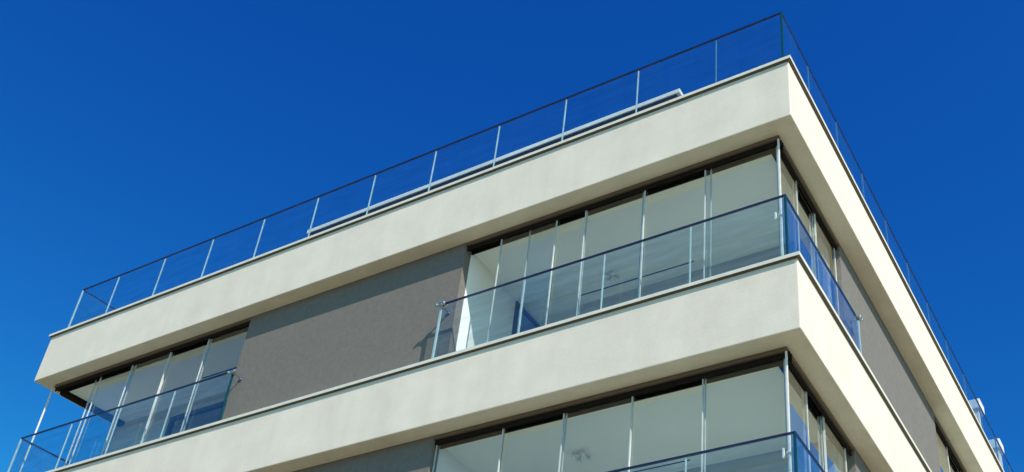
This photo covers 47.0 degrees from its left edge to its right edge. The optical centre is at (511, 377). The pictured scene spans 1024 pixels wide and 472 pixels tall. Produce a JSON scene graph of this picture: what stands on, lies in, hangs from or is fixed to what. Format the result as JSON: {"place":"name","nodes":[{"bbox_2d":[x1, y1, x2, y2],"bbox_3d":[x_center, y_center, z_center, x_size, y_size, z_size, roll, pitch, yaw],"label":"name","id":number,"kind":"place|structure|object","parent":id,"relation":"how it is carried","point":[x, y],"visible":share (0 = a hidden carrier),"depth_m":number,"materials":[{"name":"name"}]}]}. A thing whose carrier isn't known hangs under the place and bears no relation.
{"place":"outdoors","nodes":[
{"label":"outdoors","id":0,"kind":"place"},
{"bbox_2d":[19,55,1003,471],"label":"apartment building","id":1,"kind":"structure","parent":0,"point":[321,339],"depth_m":14.59,"materials":[{"name":"white stucco"},{"name":"glass"},{"name":"grey plaster"}]},
{"bbox_2d":[7,369,242,471],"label":"glass balustrade","id":2,"kind":"object","parent":1,"relation":"on","point":[233,372],"visible":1,"depth_m":17.33,"materials":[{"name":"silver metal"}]},
{"bbox_2d":[164,401,226,436],"bbox_3d":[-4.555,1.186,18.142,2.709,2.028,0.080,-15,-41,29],"label":"lounge chair","id":3,"kind":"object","parent":1,"relation":"in","point":[172,420],"depth_m":19.11,"materials":[{"name":"fabric"}]},
{"bbox_2d":[511,301,540,334],"bbox_3d":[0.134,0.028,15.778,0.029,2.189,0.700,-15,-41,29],"label":"chair","id":4,"kind":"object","parent":1,"relation":"in","point":[517,305],"depth_m":16.14,"materials":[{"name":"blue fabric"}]},
{"bbox_2d":[67,11,1012,471],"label":"glass balustrade","id":5,"kind":"object","parent":1,"relation":"on","point":[561,139],"visible":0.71,"depth_m":16.79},
{"bbox_2d":[571,450,590,463],"bbox_3d":[0.798,0.903,13.550,0.182,0.094,0.183,-15,-41,29],"label":"ceiling lamp","id":6,"kind":"object","parent":1,"relation":"attached to","point":[580,453],"visible":1,"depth_m":13.54,"materials":[{"name":"white paint"}]},
{"bbox_2d":[602,270,619,282],"bbox_3d":[1.306,-1.335,15.507,0.182,0.094,0.183,-15,-41,29],"label":"ceiling lamp","id":7,"kind":"object","parent":1,"relation":"attached to","point":[610,274],"visible":0.94,"depth_m":15.50,"materials":[{"name":"white paint"}]},
{"bbox_2d":[431,194,863,358],"bbox_3d":[1.589,-0.442,14.185,4.601,0.995,2.515,-15,-41,29],"label":"glass balustrade","id":8,"kind":"object","parent":1,"relation":"on","point":[441,305],"visible":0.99,"depth_m":13.44,"materials":[{"name":"silver metal"}]},
{"bbox_2d":[607,431,824,471],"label":"glass balustrade","id":9,"kind":"object","parent":1,"relation":"on","point":[795,436],"visible":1,"depth_m":11.14,"materials":[{"name":"metal"}]},
{"bbox_2d":[0,0,1023,471],"label":"sky","id":10,"kind":"structure","parent":0,"point":[134,134],"materials":[{"name":"blue"}]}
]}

